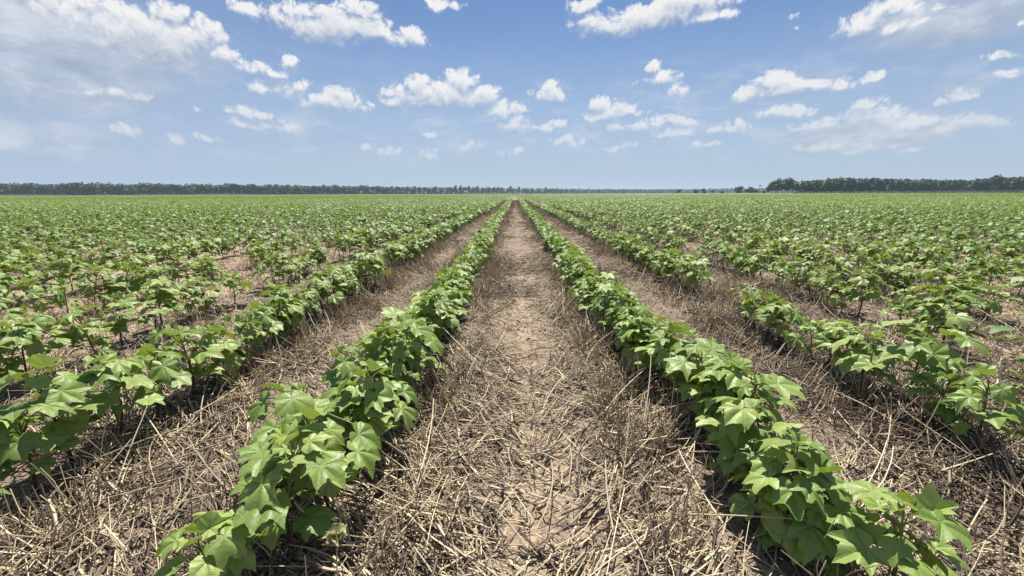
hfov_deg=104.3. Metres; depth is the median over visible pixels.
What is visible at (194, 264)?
cotton plant
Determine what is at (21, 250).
cotton plant
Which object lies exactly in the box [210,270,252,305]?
cotton plant
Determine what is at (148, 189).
tree
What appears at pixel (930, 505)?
cotton plant
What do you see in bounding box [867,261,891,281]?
cotton plant
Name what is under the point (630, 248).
cotton plant
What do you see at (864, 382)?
dry stalk
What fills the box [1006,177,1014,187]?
tree
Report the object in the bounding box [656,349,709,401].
cotton plant
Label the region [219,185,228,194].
tree
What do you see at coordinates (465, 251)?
cotton plant
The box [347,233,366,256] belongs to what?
cotton plant
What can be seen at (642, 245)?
cotton plant
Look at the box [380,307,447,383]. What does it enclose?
cotton plant
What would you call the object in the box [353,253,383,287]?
cotton plant
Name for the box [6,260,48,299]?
cotton plant
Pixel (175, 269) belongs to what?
cotton plant
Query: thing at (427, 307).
cotton plant
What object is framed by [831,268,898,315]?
cotton plant
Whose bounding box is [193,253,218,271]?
cotton plant
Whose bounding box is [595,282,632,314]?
cotton plant
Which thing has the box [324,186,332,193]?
tree
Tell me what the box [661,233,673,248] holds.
cotton plant
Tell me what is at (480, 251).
cotton plant
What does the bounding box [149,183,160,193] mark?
tree
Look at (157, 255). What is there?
cotton plant
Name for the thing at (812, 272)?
cotton plant
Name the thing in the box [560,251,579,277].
cotton plant
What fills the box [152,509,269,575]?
cotton plant
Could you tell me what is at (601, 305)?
cotton plant
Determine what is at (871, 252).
cotton plant
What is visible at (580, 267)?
cotton plant
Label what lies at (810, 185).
tree
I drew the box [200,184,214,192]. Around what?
tree
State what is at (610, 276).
cotton plant
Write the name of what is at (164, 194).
margin grass
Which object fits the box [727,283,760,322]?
cotton plant
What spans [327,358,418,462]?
cotton plant
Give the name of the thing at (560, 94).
sky
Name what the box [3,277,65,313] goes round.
cotton plant
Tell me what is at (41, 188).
tree
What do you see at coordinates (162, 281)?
cotton plant
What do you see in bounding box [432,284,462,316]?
cotton plant
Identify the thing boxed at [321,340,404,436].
cotton plant
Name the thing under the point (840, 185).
tree
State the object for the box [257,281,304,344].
cotton plant
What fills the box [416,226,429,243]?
cotton plant
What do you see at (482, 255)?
cotton plant
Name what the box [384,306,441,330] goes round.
cotton plant
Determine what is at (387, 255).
cotton plant
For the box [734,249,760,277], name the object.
cotton plant
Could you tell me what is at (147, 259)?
cotton plant
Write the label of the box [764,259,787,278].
cotton plant
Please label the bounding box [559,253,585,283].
cotton plant
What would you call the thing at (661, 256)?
cotton plant
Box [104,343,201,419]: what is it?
cotton plant
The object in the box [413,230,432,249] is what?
cotton plant
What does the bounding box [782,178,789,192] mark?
slim tree
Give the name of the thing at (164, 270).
cotton plant
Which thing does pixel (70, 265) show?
cotton plant
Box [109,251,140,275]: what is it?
cotton plant
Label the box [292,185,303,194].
tree
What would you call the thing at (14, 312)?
cotton plant
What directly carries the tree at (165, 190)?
on the ground at (522, 339)
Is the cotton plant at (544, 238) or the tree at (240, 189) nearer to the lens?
the cotton plant at (544, 238)
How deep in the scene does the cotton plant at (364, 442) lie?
0.86 m
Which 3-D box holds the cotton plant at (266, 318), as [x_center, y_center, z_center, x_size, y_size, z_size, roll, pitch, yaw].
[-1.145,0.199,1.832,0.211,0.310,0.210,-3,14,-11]
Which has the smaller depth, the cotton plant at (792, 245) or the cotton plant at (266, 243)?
the cotton plant at (792, 245)
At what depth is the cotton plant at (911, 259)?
3.52 m
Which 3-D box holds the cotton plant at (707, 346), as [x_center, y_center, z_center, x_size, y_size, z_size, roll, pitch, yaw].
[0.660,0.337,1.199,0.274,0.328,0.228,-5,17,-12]
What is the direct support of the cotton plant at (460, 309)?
on the ground at (522, 339)
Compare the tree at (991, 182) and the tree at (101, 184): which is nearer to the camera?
the tree at (991, 182)
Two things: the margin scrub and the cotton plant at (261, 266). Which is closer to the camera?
the cotton plant at (261, 266)
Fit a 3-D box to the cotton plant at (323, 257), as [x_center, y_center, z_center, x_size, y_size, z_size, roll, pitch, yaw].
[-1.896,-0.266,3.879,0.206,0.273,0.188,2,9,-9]
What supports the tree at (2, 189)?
on the ground at (522, 339)
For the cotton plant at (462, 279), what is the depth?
2.69 m
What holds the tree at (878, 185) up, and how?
on the ground at (522, 339)
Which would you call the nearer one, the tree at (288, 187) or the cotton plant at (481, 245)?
the cotton plant at (481, 245)
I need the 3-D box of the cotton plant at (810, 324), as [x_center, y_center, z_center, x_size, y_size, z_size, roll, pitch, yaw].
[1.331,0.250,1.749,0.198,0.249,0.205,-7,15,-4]
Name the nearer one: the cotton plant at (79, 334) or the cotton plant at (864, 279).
the cotton plant at (79, 334)
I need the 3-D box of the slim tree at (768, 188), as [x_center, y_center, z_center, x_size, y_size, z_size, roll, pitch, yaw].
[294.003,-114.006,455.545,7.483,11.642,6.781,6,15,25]
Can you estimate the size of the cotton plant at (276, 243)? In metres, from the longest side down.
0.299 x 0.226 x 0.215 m
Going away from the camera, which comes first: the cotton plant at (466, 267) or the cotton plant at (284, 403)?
the cotton plant at (284, 403)
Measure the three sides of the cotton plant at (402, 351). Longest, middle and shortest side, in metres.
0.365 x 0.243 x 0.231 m
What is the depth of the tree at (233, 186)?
726.72 m
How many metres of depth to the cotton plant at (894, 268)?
2.86 m
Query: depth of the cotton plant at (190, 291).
2.33 m
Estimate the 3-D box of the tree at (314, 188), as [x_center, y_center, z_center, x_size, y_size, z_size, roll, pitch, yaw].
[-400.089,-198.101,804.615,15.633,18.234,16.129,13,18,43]
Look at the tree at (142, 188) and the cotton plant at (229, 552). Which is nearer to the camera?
the cotton plant at (229, 552)
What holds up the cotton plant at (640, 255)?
on the ground at (522, 339)
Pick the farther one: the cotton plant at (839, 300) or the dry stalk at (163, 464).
the cotton plant at (839, 300)
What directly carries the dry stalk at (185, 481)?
on the straw
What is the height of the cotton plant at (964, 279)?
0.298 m
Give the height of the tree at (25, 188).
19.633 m
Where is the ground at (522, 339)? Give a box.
[0,193,1023,575]
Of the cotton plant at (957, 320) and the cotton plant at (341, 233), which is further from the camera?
the cotton plant at (341, 233)
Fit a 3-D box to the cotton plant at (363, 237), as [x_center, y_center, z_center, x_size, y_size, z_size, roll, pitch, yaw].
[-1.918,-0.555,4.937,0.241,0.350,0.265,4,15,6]
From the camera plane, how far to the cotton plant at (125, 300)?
1.92 m
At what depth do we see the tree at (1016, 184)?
429.55 m
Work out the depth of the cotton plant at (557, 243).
4.33 m
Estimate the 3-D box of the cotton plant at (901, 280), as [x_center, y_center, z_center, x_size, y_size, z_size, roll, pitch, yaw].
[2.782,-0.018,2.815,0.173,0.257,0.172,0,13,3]
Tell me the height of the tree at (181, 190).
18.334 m
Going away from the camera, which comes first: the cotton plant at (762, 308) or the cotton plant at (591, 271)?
the cotton plant at (762, 308)
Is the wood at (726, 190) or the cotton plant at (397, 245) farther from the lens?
the wood at (726, 190)
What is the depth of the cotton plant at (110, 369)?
1.14 m
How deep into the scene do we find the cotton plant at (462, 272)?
2.53 m
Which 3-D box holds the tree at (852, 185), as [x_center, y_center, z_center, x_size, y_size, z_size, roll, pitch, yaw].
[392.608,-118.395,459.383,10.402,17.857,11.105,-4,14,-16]
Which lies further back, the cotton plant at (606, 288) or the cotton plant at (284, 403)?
the cotton plant at (606, 288)
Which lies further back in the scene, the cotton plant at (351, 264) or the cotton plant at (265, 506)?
the cotton plant at (351, 264)
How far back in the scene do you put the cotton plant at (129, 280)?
2.77 m
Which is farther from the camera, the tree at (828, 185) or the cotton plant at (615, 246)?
the tree at (828, 185)
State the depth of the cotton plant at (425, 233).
4.91 m
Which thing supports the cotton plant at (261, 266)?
on the ground at (522, 339)
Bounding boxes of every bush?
[734,186,743,192]
[747,186,755,192]
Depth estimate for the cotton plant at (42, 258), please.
3.50 m
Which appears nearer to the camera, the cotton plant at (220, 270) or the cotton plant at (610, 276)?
the cotton plant at (610, 276)
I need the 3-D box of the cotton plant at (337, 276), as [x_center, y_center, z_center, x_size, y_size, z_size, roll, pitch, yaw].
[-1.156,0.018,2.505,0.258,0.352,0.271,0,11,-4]
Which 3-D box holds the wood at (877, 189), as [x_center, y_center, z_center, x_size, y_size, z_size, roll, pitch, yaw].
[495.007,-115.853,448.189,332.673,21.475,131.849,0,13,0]
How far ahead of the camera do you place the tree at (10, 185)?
633.09 m
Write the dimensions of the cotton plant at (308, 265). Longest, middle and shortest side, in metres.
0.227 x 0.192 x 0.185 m
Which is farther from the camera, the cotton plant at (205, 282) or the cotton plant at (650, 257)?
the cotton plant at (650, 257)
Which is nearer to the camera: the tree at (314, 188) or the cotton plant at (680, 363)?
the cotton plant at (680, 363)
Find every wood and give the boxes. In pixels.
[3,184,682,194]
[530,188,797,193]
[798,177,1023,192]
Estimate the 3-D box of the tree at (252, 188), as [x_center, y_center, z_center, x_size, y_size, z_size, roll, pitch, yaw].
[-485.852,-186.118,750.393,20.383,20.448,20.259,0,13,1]
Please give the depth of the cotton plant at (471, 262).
3.27 m
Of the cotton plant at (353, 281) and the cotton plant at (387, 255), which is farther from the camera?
the cotton plant at (387, 255)
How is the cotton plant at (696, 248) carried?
on the ground at (522, 339)
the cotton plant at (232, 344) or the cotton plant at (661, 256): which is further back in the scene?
the cotton plant at (661, 256)
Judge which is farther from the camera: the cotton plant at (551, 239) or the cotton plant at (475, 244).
the cotton plant at (551, 239)
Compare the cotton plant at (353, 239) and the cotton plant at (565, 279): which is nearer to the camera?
the cotton plant at (565, 279)
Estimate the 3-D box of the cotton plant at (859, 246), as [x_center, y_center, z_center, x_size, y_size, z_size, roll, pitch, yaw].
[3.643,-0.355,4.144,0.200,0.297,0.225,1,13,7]
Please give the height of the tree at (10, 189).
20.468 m
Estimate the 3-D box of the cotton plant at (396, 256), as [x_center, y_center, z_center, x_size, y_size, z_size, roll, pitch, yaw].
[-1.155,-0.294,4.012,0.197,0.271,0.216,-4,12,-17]
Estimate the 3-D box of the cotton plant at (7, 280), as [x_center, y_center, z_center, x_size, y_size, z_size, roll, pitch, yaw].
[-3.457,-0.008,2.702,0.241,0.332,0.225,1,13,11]
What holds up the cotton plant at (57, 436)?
on the ground at (522, 339)
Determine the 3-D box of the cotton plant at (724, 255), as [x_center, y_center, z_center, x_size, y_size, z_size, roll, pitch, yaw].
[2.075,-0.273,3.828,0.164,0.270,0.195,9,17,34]
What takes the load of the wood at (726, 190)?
on the ground at (522, 339)
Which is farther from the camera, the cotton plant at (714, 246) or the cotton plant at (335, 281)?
the cotton plant at (714, 246)
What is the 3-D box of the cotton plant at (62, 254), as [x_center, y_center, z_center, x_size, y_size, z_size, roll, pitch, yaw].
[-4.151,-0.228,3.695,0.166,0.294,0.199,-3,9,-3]
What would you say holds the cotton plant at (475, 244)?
on the ground at (522, 339)
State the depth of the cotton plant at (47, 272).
2.93 m
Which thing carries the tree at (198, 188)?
on the ground at (522, 339)
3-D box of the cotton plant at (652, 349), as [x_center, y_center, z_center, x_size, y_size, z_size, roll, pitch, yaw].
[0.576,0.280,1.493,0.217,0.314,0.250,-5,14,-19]
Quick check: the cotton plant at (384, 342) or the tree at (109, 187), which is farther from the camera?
the tree at (109, 187)
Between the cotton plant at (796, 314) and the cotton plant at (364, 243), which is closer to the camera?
the cotton plant at (796, 314)
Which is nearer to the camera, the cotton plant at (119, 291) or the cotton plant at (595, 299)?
the cotton plant at (595, 299)
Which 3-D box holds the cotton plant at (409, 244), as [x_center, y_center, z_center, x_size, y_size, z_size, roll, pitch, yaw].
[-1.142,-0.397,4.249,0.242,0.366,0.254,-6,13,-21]
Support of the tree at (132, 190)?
on the ground at (522, 339)
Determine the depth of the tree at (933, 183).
477.30 m
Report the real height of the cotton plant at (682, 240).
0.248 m
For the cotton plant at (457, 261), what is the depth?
3.00 m
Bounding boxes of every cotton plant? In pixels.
[0,247,20,285]
[0,264,21,305]
[0,297,24,328]
[0,316,65,373]
[0,354,126,467]
[0,396,85,494]
[1,248,44,274]
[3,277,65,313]
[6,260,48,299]
[6,312,74,374]
[24,249,55,278]
[31,265,71,291]
[37,277,86,312]
[40,255,87,289]
[48,304,117,357]
[51,248,76,266]
[52,353,166,441]
[57,255,92,288]
[72,264,118,309]
[84,250,116,279]
[87,273,131,309]
[89,293,147,346]
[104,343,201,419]
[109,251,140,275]
[109,262,154,300]
[124,276,190,328]
[127,286,189,328]
[129,252,156,270]
[135,266,164,289]
[143,243,171,273]
[147,264,174,284]
[147,324,227,398]
[149,241,181,264]
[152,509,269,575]
[162,254,192,282]
[163,245,188,265]
[168,258,202,286]
[174,280,202,320]
[176,239,199,265]
[180,245,203,259]
[181,323,248,389]
[185,276,225,312]
[190,239,217,255]
[192,259,218,284]
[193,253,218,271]
[208,260,223,278]
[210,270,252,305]
[212,315,269,364]
[229,421,354,565]
[233,300,290,350]
[238,246,256,267]
[239,382,349,498]
[249,240,272,259]
[249,242,268,262]
[251,251,288,283]
[255,241,275,256]
[255,252,290,283]
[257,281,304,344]
[262,403,381,520]
[263,286,307,335]
[269,237,286,256]
[272,236,291,258]
[274,258,303,283]
[281,236,299,257]
[283,236,302,252]
[284,254,306,279]
[284,285,322,328]
[292,249,318,272]
[295,267,345,316]
[298,256,314,270]
[302,242,326,269]
[305,247,328,270]
[310,361,406,451]
[313,264,348,310]
[316,271,350,306]
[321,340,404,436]
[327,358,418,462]
[330,233,350,260]
[330,265,359,294]
[331,266,360,299]
[332,232,351,258]
[334,258,359,291]
[340,233,362,258]
[346,229,367,246]
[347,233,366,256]
[353,247,384,279]
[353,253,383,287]
[357,226,375,248]
[357,319,419,408]
[360,320,432,408]
[364,255,391,287]
[366,229,379,246]
[379,243,407,268]
[379,315,424,342]
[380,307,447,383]
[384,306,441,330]
[386,240,411,266]
[389,247,406,266]
[398,233,414,261]
[402,289,453,344]
[406,233,423,252]
[406,239,420,258]
[407,239,424,259]
[409,282,456,343]
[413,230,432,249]
[413,233,429,246]
[414,226,431,249]
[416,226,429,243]
[417,291,459,340]
[419,285,467,325]
[422,227,436,247]
[430,274,472,316]
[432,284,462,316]
[433,267,473,295]
[434,264,465,298]
[446,260,473,277]
[447,254,471,267]
[447,258,473,280]
[451,256,474,279]
[452,266,474,287]
[453,274,471,301]
[454,253,474,272]
[459,249,478,273]
[462,245,485,263]
[462,247,477,263]
[465,255,478,276]
[466,239,486,260]
[467,236,483,245]
[471,236,487,248]
[471,247,487,265]
[471,249,482,268]
[472,226,488,237]
[472,240,493,259]
[472,247,484,268]
[475,232,490,243]
[542,231,552,246]
[548,234,559,245]
[549,239,562,259]
[552,251,571,272]
[553,234,567,249]
[553,238,565,252]
[558,242,578,255]
[559,246,585,265]
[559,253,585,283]
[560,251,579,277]
[560,254,590,274]
[561,264,584,289]
[562,248,580,274]
[563,245,587,256]
[565,257,590,277]
[567,274,599,303]
[569,256,591,288]
[569,258,597,283]
[570,276,605,308]
[576,269,602,298]
[578,280,620,329]
[579,269,605,282]
[583,271,622,294]
[589,289,613,327]
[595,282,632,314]
[595,285,639,336]
[598,294,645,327]
[603,291,641,329]
[605,235,615,245]
[609,299,658,358]
[611,228,632,252]
[612,232,630,256]
[612,234,625,252]
[614,313,650,371]
[616,234,637,255]
[618,237,632,256]
[622,312,676,382]
[624,233,643,261]
[627,243,641,255]
[629,318,694,388]
[630,241,647,259]
[635,244,657,268]
[635,245,657,272]
[647,252,664,274]
[649,247,688,276]
[653,251,674,277]
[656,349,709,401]
[659,248,678,276]
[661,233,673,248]
[662,249,694,284]
[664,329,740,418]
[666,235,681,249]
[666,254,710,290]
[674,238,687,252]
[678,253,714,292]
[684,365,782,434]
[688,338,778,434]
[693,244,705,254]
[695,396,809,492]
[696,240,718,256]
[696,358,806,450]
[708,238,729,264]
[711,241,738,267]
[719,246,735,267]
[727,247,752,275]
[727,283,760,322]
[728,246,745,273]
[728,422,851,521]
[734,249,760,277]
[739,441,878,575]
[740,290,776,329]
[742,234,752,249]
[742,254,768,277]
[743,232,762,248]
[745,234,770,256]
[747,247,779,281]
[754,295,794,338]
[758,298,803,346]
[759,240,785,260]
[762,236,795,258]
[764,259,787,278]
[769,255,798,289]
[779,256,817,291]
[784,317,845,359]
[789,243,807,265]
[789,267,822,297]
[790,241,816,262]
[794,242,826,266]
[806,267,835,299]
[810,319,866,371]
[812,246,840,265]
[813,264,853,303]
[821,253,845,275]
[822,322,897,384]
[825,284,865,313]
[826,480,975,575]
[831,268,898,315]
[833,259,852,276]
[836,239,855,256]
[842,249,876,276]
[847,241,871,259]
[850,318,991,407]
[860,250,904,290]
[866,240,895,270]
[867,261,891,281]
[876,261,922,291]
[878,285,921,329]
[885,246,904,265]
[890,243,922,271]
[893,268,926,292]
[898,361,992,430]
[901,248,930,270]
[903,284,984,328]
[914,243,946,279]
[915,297,986,343]
[918,264,965,296]
[926,251,963,279]
[932,360,1023,459]
[943,261,970,280]
[943,267,986,303]
[950,280,989,315]
[958,254,1009,285]
[968,284,1023,318]
[974,260,1008,288]
[984,253,1014,268]
[995,267,1023,296]
[999,254,1023,276]
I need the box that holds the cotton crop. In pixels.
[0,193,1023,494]
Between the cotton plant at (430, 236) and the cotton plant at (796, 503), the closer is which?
the cotton plant at (796, 503)
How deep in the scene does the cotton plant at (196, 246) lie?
4.23 m
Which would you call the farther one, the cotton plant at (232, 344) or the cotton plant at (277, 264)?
the cotton plant at (277, 264)
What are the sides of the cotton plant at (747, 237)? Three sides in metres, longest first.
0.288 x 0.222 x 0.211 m
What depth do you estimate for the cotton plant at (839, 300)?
2.41 m
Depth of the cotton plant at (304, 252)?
3.71 m
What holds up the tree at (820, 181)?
on the ground at (522, 339)
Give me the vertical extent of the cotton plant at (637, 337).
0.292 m
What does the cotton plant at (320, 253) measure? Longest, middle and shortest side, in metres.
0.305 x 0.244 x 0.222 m
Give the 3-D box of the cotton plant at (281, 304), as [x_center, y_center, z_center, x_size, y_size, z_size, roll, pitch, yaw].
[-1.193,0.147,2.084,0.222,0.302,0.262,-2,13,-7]
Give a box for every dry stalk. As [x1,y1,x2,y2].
[78,439,233,499]
[170,460,193,506]
[647,410,672,471]
[860,352,872,407]
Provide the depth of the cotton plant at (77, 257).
3.10 m
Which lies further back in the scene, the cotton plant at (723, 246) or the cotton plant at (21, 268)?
the cotton plant at (723, 246)
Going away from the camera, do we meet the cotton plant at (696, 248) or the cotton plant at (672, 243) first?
the cotton plant at (696, 248)
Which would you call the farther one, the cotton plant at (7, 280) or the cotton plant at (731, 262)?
the cotton plant at (731, 262)
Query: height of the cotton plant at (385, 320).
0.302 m
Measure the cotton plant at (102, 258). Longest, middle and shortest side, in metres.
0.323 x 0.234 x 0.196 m
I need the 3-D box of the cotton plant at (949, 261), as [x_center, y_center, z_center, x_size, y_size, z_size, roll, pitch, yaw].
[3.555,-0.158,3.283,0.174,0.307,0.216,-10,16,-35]
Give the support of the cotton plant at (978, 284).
on the ground at (522, 339)
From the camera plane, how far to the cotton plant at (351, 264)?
2.96 m
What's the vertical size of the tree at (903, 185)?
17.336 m
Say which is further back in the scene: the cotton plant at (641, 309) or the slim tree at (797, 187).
the slim tree at (797, 187)
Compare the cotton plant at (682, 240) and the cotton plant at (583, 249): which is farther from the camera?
the cotton plant at (682, 240)
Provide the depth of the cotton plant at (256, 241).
4.25 m
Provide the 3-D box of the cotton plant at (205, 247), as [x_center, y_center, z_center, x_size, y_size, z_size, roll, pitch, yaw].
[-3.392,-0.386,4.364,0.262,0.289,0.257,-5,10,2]
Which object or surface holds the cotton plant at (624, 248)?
on the ground at (522, 339)
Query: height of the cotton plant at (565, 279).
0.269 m
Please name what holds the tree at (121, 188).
on the ground at (522, 339)
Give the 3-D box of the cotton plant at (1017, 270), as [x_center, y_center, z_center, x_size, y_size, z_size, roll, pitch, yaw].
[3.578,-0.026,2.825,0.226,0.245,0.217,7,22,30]
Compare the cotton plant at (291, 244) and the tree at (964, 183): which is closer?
the cotton plant at (291, 244)
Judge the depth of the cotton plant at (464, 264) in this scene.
2.89 m
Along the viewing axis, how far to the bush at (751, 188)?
539.97 m
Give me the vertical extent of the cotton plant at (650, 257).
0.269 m
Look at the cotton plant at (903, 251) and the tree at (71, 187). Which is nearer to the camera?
the cotton plant at (903, 251)
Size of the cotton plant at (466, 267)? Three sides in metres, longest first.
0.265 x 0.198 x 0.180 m
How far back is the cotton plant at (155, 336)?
1.42 m
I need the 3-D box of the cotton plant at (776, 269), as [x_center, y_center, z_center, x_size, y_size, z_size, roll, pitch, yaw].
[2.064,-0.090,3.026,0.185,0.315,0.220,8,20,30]
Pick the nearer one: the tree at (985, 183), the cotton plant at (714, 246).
the cotton plant at (714, 246)
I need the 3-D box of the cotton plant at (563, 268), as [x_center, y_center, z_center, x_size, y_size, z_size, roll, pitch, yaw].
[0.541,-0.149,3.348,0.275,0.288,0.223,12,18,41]
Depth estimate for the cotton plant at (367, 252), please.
3.26 m
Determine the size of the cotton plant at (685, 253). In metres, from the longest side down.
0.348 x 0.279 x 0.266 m
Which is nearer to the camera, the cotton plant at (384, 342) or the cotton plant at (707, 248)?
the cotton plant at (384, 342)
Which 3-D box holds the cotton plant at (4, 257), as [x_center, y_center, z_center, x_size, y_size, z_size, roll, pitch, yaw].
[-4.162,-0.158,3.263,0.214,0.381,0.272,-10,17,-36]
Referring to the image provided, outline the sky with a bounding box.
[0,0,1023,193]
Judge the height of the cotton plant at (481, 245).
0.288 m
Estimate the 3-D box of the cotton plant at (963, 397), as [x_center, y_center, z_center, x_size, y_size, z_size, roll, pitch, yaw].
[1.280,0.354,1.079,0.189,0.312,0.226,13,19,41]
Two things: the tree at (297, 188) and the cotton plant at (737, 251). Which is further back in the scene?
the tree at (297, 188)
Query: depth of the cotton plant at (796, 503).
0.82 m
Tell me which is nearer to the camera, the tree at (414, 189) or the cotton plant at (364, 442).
the cotton plant at (364, 442)
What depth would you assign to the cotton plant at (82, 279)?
2.51 m
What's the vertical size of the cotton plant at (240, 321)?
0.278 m
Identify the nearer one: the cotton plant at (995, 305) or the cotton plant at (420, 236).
the cotton plant at (995, 305)
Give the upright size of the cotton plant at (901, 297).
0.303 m
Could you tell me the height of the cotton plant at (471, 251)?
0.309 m
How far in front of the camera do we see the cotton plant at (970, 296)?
1.89 m
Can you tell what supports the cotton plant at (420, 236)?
on the ground at (522, 339)
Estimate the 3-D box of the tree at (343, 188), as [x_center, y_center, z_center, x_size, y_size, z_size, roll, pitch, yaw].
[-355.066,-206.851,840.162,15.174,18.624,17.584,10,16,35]
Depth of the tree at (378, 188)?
910.41 m
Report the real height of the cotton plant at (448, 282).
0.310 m
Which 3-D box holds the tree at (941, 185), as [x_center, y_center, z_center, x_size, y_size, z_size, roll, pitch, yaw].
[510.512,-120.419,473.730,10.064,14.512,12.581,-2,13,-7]
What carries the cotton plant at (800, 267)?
on the ground at (522, 339)
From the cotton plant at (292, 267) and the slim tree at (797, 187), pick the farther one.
the slim tree at (797, 187)
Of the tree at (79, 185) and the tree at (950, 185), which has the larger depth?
the tree at (79, 185)
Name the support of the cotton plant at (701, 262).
on the ground at (522, 339)
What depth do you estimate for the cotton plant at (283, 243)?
4.52 m
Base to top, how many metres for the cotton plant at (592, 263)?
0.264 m
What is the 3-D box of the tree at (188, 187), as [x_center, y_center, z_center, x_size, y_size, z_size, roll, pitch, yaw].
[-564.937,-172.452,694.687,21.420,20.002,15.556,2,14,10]
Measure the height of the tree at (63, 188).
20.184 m
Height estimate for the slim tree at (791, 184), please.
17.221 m
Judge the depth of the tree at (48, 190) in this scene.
643.87 m
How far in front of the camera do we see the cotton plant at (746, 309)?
2.12 m
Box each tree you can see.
[0,183,14,193]
[0,184,9,193]
[9,182,18,193]
[12,183,24,193]
[18,183,35,193]
[28,183,39,193]
[34,184,49,194]
[44,186,53,193]
[53,183,73,193]
[67,182,75,193]
[68,182,88,193]
[83,182,101,194]
[99,183,109,193]
[102,182,113,190]
[110,184,120,193]
[116,183,129,193]
[126,184,138,193]
[136,182,148,192]
[142,183,156,193]
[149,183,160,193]
[160,185,170,193]
[165,184,174,192]
[170,185,179,193]
[177,184,184,192]
[181,183,193,192]
[194,185,204,192]
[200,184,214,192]
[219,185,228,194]
[228,183,239,193]
[236,184,242,192]
[249,184,256,194]
[257,185,265,194]
[263,184,272,192]
[268,186,277,193]
[273,184,280,194]
[284,184,290,192]
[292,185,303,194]
[309,185,317,193]
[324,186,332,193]
[340,186,347,192]
[347,186,352,193]
[363,185,371,192]
[374,186,380,193]
[410,186,417,192]
[765,183,772,192]
[769,180,776,192]
[774,178,783,192]
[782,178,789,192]
[784,178,795,192]
[794,181,800,191]
[804,181,812,190]
[811,180,819,190]
[815,179,822,190]
[819,178,835,191]
[834,177,846,190]
[846,178,858,190]
[854,179,863,190]
[861,179,873,190]
[868,177,875,189]
[875,179,884,187]
[886,179,896,191]
[896,178,905,190]
[909,180,920,189]
[916,178,927,191]
[929,181,937,191]
[934,181,947,190]
[945,181,953,190]
[960,180,968,189]
[967,178,983,189]
[981,180,992,189]
[989,177,1005,189]
[991,174,1004,190]
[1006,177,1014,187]
[1009,176,1023,189]
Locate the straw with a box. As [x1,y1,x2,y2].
[0,199,1023,575]
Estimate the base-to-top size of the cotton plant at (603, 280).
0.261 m
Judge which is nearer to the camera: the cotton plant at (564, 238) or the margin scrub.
the cotton plant at (564, 238)
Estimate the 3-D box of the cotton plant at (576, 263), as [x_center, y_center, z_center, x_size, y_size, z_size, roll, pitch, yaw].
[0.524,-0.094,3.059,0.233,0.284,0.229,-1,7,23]
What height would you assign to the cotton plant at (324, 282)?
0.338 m
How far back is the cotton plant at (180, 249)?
4.03 m
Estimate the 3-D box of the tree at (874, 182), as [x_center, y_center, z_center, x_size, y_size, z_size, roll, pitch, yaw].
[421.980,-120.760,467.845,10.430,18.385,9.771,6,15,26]
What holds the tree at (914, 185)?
on the ground at (522, 339)
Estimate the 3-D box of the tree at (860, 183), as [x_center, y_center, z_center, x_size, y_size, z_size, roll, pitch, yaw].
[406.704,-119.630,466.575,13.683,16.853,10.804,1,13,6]
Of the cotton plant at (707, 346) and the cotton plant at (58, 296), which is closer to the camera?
the cotton plant at (707, 346)
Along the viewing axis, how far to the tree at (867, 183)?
456.54 m
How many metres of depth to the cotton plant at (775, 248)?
4.20 m
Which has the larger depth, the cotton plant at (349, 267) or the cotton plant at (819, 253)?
the cotton plant at (819, 253)
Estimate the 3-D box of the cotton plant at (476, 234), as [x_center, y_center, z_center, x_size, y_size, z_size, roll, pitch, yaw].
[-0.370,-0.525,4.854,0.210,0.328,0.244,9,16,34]
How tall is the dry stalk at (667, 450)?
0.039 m
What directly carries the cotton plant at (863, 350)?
on the ground at (522, 339)
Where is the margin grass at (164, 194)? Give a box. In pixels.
[0,193,511,195]
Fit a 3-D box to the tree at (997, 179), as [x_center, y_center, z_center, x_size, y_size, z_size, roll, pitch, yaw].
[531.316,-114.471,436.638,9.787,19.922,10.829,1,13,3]
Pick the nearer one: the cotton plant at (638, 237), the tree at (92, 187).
the cotton plant at (638, 237)
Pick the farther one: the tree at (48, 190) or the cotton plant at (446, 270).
the tree at (48, 190)
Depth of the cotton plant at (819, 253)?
3.58 m
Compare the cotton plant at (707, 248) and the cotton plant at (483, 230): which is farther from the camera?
the cotton plant at (483, 230)
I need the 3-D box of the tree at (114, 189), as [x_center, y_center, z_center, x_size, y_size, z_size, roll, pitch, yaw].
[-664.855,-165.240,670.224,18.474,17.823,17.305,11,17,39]
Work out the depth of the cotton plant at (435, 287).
1.98 m
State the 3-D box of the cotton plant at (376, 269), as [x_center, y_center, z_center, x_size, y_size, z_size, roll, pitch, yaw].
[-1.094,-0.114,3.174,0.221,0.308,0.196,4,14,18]
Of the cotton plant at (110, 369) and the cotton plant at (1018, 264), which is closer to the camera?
the cotton plant at (110, 369)
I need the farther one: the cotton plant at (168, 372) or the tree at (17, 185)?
the tree at (17, 185)
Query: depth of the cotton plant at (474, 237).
4.34 m
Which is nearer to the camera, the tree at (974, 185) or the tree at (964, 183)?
the tree at (974, 185)
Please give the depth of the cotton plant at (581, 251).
3.59 m
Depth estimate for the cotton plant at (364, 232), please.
5.04 m
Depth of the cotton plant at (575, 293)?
2.42 m
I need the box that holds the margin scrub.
[793,190,1023,192]
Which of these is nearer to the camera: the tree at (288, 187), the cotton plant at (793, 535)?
the cotton plant at (793, 535)
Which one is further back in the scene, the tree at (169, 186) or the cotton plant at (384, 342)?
the tree at (169, 186)
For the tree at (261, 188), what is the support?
on the ground at (522, 339)

